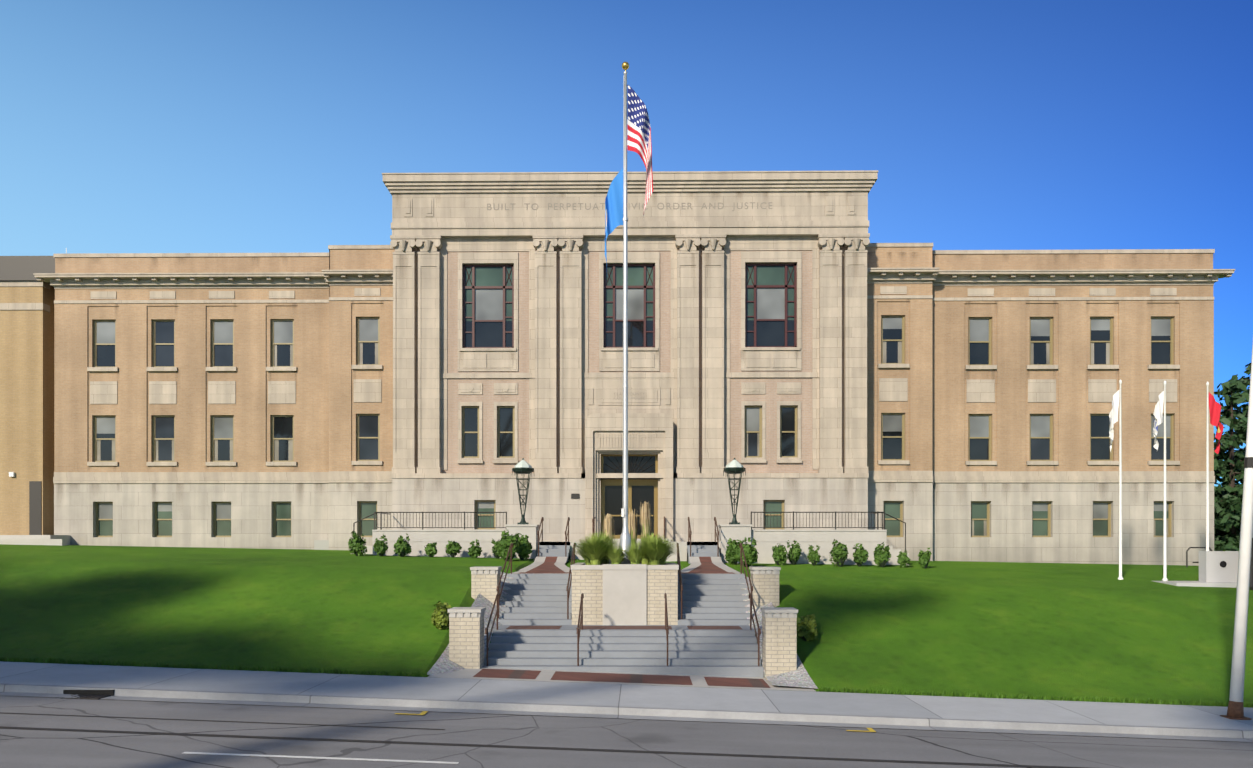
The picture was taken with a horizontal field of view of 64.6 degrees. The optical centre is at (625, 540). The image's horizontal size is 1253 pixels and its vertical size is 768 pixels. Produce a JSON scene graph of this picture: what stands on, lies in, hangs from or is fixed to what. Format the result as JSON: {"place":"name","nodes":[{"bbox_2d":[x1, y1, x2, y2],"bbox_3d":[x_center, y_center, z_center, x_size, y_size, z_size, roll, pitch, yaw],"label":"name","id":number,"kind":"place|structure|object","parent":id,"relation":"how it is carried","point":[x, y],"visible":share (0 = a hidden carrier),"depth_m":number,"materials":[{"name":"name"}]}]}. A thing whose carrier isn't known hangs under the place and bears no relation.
{"place":"outdoors","nodes":[
{"label":"outdoors","id":0,"kind":"place"},
{"bbox_2d":[9,472,14,476],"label":"white annex penthouse","id":1,"kind":"object","parent":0,"point":[11,474],"visible":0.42,"depth_m":43.39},
{"bbox_2d":[428,667,814,690],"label":"plaza pavement","id":2,"kind":"structure","parent":0,"point":[696,680],"depth_m":23.12,"materials":[{"name":"concrete"}]},
{"bbox_2d":[473,669,769,687],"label":"plaza pavers","id":3,"kind":"object","parent":2,"relation":"on","point":[622,678],"visible":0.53,"depth_m":23.61,"materials":[{"name":"red brick"}]},
{"bbox_2d":[0,544,1252,707],"bbox_3d":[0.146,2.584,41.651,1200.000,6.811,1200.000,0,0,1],"label":"ground","id":4,"kind":"structure","parent":0,"point":[1079,630],"depth_m":27.30,"materials":[{"name":"green plant"}]},
{"bbox_2d":[0,285,54,534],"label":"annex brick","id":5,"kind":"object","parent":4,"relation":"on","point":[26,396],"depth_m":43.51,"materials":[{"name":"beige brick"}]},
{"bbox_2d":[0,281,49,312],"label":"stone cornice bands","id":6,"kind":"object","parent":5,"relation":"attached to","point":[24,306],"visible":0.8,"depth_m":43.47,"materials":[{"name":"beige stone"}]},
{"bbox_2d":[0,256,54,534],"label":"dark annex cladding","id":7,"kind":"structure","parent":4,"relation":"on","point":[18,268],"depth_m":43.36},
{"bbox_2d":[0,535,69,545],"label":"wall","id":8,"kind":"structure","parent":4,"relation":"on","point":[62,540],"depth_m":41.25,"materials":[{"name":"white concrete"}]},
{"bbox_2d":[314,540,328,549],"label":"utility box","id":9,"kind":"object","parent":4,"relation":"on","point":[321,544],"visible":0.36,"depth_m":42.58,"materials":[{"name":"grey"}]},
{"bbox_2d":[427,572,817,688],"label":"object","id":10,"kind":"object","parent":4,"relation":"on","point":[799,677],"visible":0.27,"depth_m":24.70,"materials":[{"name":"grey concrete"}]},
{"bbox_2d":[449,570,796,679],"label":"brick piers","id":11,"kind":"structure","parent":4,"relation":"on","point":[779,644],"depth_m":28.04,"materials":[{"name":"beige brick"}]},
{"bbox_2d":[448,559,797,624],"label":"stone caps","id":12,"kind":"object","parent":11,"relation":"on","point":[625,592],"visible":1,"depth_m":28.00,"materials":[{"name":"beige stone"}]},
{"bbox_2d":[619,71,631,558],"bbox_3d":[-0.013,-6.750,29.652,0.600,14.600,0.585,0,0,1],"label":"flag pole","id":13,"kind":"object","parent":11,"relation":"on","point":[625,538],"visible":0.73,"depth_m":29.59,"materials":[{"name":"silver metal"}]},
{"bbox_2d":[605,168,622,262],"bbox_3d":[-0.353,-9.471,29.673,0.560,3.379,0.284,0,0,1],"label":"blue flag","id":14,"kind":"object","parent":13,"relation":"attached to","point":[614,209],"visible":0.96,"depth_m":29.66,"materials":[{"name":"blue fabric"}]},
{"bbox_2d":[621,107,623,516],"bbox_3d":[-0.094,-7.260,29.573,0.080,13.300,0.080,0,0,1],"label":"flag halyard","id":15,"kind":"object","parent":13,"relation":"attached to","point":[622,512],"visible":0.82,"depth_m":29.59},
{"bbox_2d":[622,62,628,70],"bbox_3d":[-0.013,-14.186,29.652,0.232,0.292,0.232,0,0,1],"label":"flagpole finial","id":16,"kind":"object","parent":13,"relation":"on","point":[625,66],"visible":0.98,"depth_m":29.58,"materials":[{"name":"gold metal"}]},
{"bbox_2d":[623,217,627,514],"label":"flagpole fittings","id":17,"kind":"object","parent":13,"relation":"attached to","point":[625,219],"visible":0.77,"depth_m":29.57,"materials":[{"name":"silver metal"}]},
{"bbox_2d":[627,84,652,215],"bbox_3d":[0.433,-11.608,29.621,0.773,4.105,0.269,0,0,1],"label":"american flag","id":18,"kind":"object","parent":13,"relation":"attached to","point":[638,133],"visible":1,"depth_m":29.65,"materials":[{"name":"multicoloured fabric"}]},
{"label":"planter soil","id":19,"kind":"structure","parent":11,"relation":"on","visible":0},
{"bbox_2d":[569,520,680,564],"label":"planter grasses","id":20,"kind":"object","parent":19,"relation":"on","point":[602,550],"visible":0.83,"depth_m":28.55,"materials":[{"name":"green plant"}]},
{"bbox_2d":[602,501,650,540],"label":"planter grass plumes","id":21,"kind":"object","parent":20,"relation":"on","point":[645,514],"visible":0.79,"depth_m":30.54,"materials":[{"name":"beige plant"}]},
{"bbox_2d":[483,542,763,685],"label":"stairs","id":22,"kind":"structure","parent":4,"relation":"on","point":[707,599],"depth_m":26.26,"materials":[{"name":"concrete"}]},
{"bbox_2d":[485,516,760,665],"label":"stair handrails","id":23,"kind":"object","parent":22,"relation":"on","point":[580,620],"visible":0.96,"depth_m":28.23,"materials":[{"name":"brown metal"}]},
{"bbox_2d":[506,626,742,629],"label":"landing pavers","id":24,"kind":"object","parent":22,"relation":"on","point":[624,627],"visible":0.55,"depth_m":27.22,"materials":[{"name":"grey concrete"}]},
{"bbox_2d":[430,601,817,640],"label":"bushes","id":25,"kind":"object","parent":4,"relation":"on","point":[806,626],"visible":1,"depth_m":26.05,"materials":[{"name":"green plant"}]},
{"bbox_2d":[509,557,742,573],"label":"walkways","id":26,"kind":"structure","parent":4,"relation":"on","point":[560,562],"depth_m":35.00,"materials":[{"name":"concrete"}]},
{"bbox_2d":[520,557,734,573],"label":"walkway pavers","id":27,"kind":"object","parent":26,"relation":"on","point":[707,566],"visible":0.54,"depth_m":33.74,"materials":[{"name":"red brick"}]},
{"bbox_2d":[0,656,1252,707],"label":"turf edge blades","id":28,"kind":"object","parent":4,"relation":"on","point":[831,689],"visible":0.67,"depth_m":22.70,"materials":[{"name":"green plant"}]},
{"bbox_2d":[350,524,908,564],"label":"entrance terrace","id":29,"kind":"structure","parent":4,"relation":"on","point":[768,540],"depth_m":38.47,"materials":[{"name":"stone"}]},
{"bbox_2d":[512,458,745,523],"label":"lamp posts","id":30,"kind":"object","parent":29,"relation":"on","point":[734,471],"visible":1,"depth_m":38.75,"materials":[{"name":"metal"}]},
{"bbox_2d":[514,460,743,467],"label":"lamp tops","id":31,"kind":"object","parent":30,"relation":"attached to","point":[732,463],"visible":0.75,"depth_m":38.67,"materials":[{"name":"white glass"}]},
{"bbox_2d":[353,511,905,552],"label":"terrace railings","id":32,"kind":"object","parent":29,"relation":"on","point":[793,512],"visible":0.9,"depth_m":38.73,"materials":[{"name":"black metal"}]},
{"bbox_2d":[33,170,1234,541],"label":"building facade","id":33,"kind":"structure","parent":4,"relation":"on","point":[817,210],"depth_m":41.47,"materials":[{"name":"beige stone"}]},
{"bbox_2d":[571,494,578,497],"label":"entrance lantern and plate","id":34,"kind":"object","parent":33,"relation":"attached to","point":[574,495],"visible":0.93,"depth_m":41.21,"materials":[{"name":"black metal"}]},
{"bbox_2d":[601,455,657,538],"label":"door frame","id":35,"kind":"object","parent":33,"relation":"attached to","point":[631,483],"depth_m":41.83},
{"bbox_2d":[603,456,654,534],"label":"door glass","id":36,"kind":"object","parent":35,"relation":"in","point":[614,499],"visible":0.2,"depth_m":41.90,"materials":[{"name":"black glass"}]},
{"bbox_2d":[487,202,771,210],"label":"carved inscription","id":37,"kind":"object","parent":33,"relation":"attached to","point":[631,203],"visible":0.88,"depth_m":41.31,"materials":[{"name":"grey stone"}]},
{"bbox_2d":[463,263,796,347],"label":"window frames","id":38,"kind":"structure","parent":33,"relation":"attached to","point":[473,287],"depth_m":41.80,"materials":[{"name":"brown metal"}]},
{"bbox_2d":[58,191,1202,510],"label":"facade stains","id":39,"kind":"object","parent":33,"relation":"attached to","point":[560,483],"visible":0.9,"depth_m":42.42,"materials":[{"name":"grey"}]},
{"bbox_2d":[99,266,1167,535],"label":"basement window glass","id":40,"kind":"object","parent":33,"relation":"attached to","point":[765,276],"depth_m":41.96,"materials":[{"name":"glass"}]},
{"bbox_2d":[54,478,1213,565],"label":"stone base wall","id":41,"kind":"structure","parent":4,"relation":"on","point":[328,511],"depth_m":42.46,"materials":[{"name":"beige stone"}]},
{"bbox_2d":[54,247,1213,471],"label":"courthouse brick wings","id":42,"kind":"object","parent":41,"relation":"on","point":[934,407],"visible":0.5,"depth_m":42.56},
{"bbox_2d":[94,316,1172,536],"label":"window frames","id":43,"kind":"structure","parent":42,"relation":"in","point":[745,431],"depth_m":42.69,"materials":[{"name":"brown metal"}]},
{"bbox_2d":[414,246,865,472],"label":"wall panels","id":44,"kind":"object","parent":41,"relation":"on","point":[488,397],"visible":0.19,"depth_m":41.67,"materials":[{"name":"beige stone"}]},
{"bbox_2d":[348,530,931,567],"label":"terrace shrubs","id":45,"kind":"object","parent":4,"relation":"on","point":[522,545],"visible":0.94,"depth_m":37.32,"materials":[{"name":"green plant"}]},
{"bbox_2d":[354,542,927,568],"bbox_3d":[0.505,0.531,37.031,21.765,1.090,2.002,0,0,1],"label":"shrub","id":46,"kind":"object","parent":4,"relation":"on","point":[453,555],"visible":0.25,"depth_m":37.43,"materials":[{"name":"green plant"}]},
{"bbox_2d":[1118,379,1208,580],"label":"flagpoles","id":47,"kind":"object","parent":4,"relation":"on","point":[1120,577],"visible":0.79,"depth_m":34.38,"materials":[{"name":"white metal"}]},
{"bbox_2d":[1109,390,1118,450],"bbox_3d":[16.991,-4.156,34.420,0.279,2.192,0.291,0,0,1],"label":"white flag","id":48,"kind":"object","parent":47,"relation":"attached to","point":[1113,416],"visible":1,"depth_m":34.44,"materials":[{"name":"white fabric"}]},
{"bbox_2d":[1153,391,1163,449],"bbox_3d":[18.525,-4.119,34.412,0.280,2.192,0.293,0,0,1],"label":"white flag","id":49,"kind":"object","parent":47,"relation":"attached to","point":[1158,414],"visible":1,"depth_m":34.40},
{"bbox_2d":[1209,392,1222,453],"bbox_3d":[20.473,-4.083,34.373,0.437,2.192,0.301,0,0,1],"label":"red flag","id":50,"kind":"object","parent":47,"relation":"attached to","point":[1215,408],"visible":1,"depth_m":34.38,"materials":[{"name":"red fabric"}]},
{"bbox_2d":[1154,551,1238,587],"bbox_3d":[20.934,1.075,33.274,5.700,1.450,1.600,0,0,1],"label":"memorial stone","id":51,"kind":"object","parent":4,"relation":"on","point":[1213,572],"visible":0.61,"depth_m":32.89,"materials":[{"name":"grey stone"}]},
{"bbox_2d":[1220,538,1252,589],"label":"black memorial panel","id":52,"kind":"object","parent":51,"relation":"attached to","point":[1223,564],"visible":0.46,"depth_m":31.73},
{"bbox_2d":[1186,547,1211,566],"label":"handrail","id":53,"kind":"object","parent":4,"relation":"on","point":[1187,554],"visible":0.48,"depth_m":40.33,"materials":[{"name":"black metal"}]},
{"bbox_2d":[1214,363,1250,550],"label":"tree","id":54,"kind":"object","parent":4,"relation":"on","point":[1223,522],"depth_m":46.46,"materials":[{"name":"green plant"}]},
{"bbox_2d":[0,695,1252,767],"bbox_3d":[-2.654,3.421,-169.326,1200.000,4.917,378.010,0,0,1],"label":"road","id":55,"kind":"structure","parent":0,"point":[22,748],"depth_m":16.85,"materials":[{"name":"grey asphalt"}]},
{"bbox_2d":[56,694,110,699],"bbox_3d":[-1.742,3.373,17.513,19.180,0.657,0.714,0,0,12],"label":"storm drain grate","id":56,"kind":"object","parent":55,"relation":"on","point":[92,697],"visible":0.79,"depth_m":19.34,"materials":[{"name":"metal"}]},
{"bbox_2d":[183,752,458,763],"bbox_3d":[-4.585,3.259,14.871,4.150,0.146,0.120,0,0,1],"label":"lane line","id":57,"kind":"object","parent":55,"relation":"on","point":[320,757],"visible":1,"depth_m":14.87,"materials":[{"name":"white paint"}]},
{"bbox_2d":[0,712,1088,767],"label":"tar strip","id":58,"kind":"object","parent":55,"relation":"on","point":[533,747],"visible":0.9,"depth_m":16.15,"materials":[{"name":"black asphalt"}]},
{"bbox_2d":[0,683,1252,741],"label":"kerb","id":59,"kind":"structure","parent":55,"relation":"on","point":[945,724],"depth_m":19.46,"materials":[{"name":"concrete"}]},
{"bbox_2d":[63,690,113,695],"bbox_3d":[-10.647,3.015,19.645,1.000,0.115,0.055,0,0,1],"label":"storm drain inlet","id":60,"kind":"object","parent":59,"relation":"attached to","point":[96,692],"visible":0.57,"depth_m":19.62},
{"bbox_2d":[395,711,875,731],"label":"road markings","id":61,"kind":"object","parent":55,"relation":"on","point":[425,712],"visible":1,"depth_m":18.69,"materials":[{"name":"yellow paint"}]},
{"bbox_2d":[0,661,1252,729],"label":"pavement","id":62,"kind":"structure","parent":0,"point":[973,708],"depth_m":21.04,"materials":[{"name":"concrete"}]},
{"bbox_2d":[1220,700,1251,719],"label":"pole base","id":63,"kind":"object","parent":62,"relation":"on","point":[1235,710],"visible":0.81,"depth_m":20.77,"materials":[{"name":"brown metal"}]},
{"bbox_2d":[1229,345,1252,701],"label":"street light column","id":64,"kind":"structure","parent":63,"relation":"on","point":[1240,633],"depth_m":20.80,"materials":[{"name":"white metal"}]},
{"bbox_2d":[1244,457,1252,467],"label":"pole band","id":65,"kind":"object","parent":64,"relation":"attached to","point":[1248,462],"visible":0.83,"depth_m":20.80,"materials":[{"name":"black metal"}]},
{"bbox_2d":[0,0,1252,485],"label":"sky","id":66,"kind":"structure","parent":0,"point":[127,126],"materials":[{"name":"blue"}]},
{"bbox_2d":[604,456,654,472],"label":"sunburst grille","id":67,"kind":"object","parent":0,"point":[629,463],"depth_m":41.86,"materials":[{"name":"black metal"}]},
{"bbox_2d":[97,341,1167,535],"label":"window curtains","id":68,"kind":"object","parent":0,"point":[276,450],"depth_m":42.79,"materials":[{"name":"grey fabric"}]},
{"bbox_2d":[97,320,1169,460],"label":"window glass","id":69,"kind":"object","parent":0,"point":[768,333],"visible":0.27,"depth_m":42.44,"materials":[{"name":"black glass"}]},
{"bbox_2d":[97,288,1169,518],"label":"window blinds","id":70,"kind":"object","parent":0,"point":[770,303],"depth_m":42.72,"materials":[{"name":"grey fabric"}]}
]}

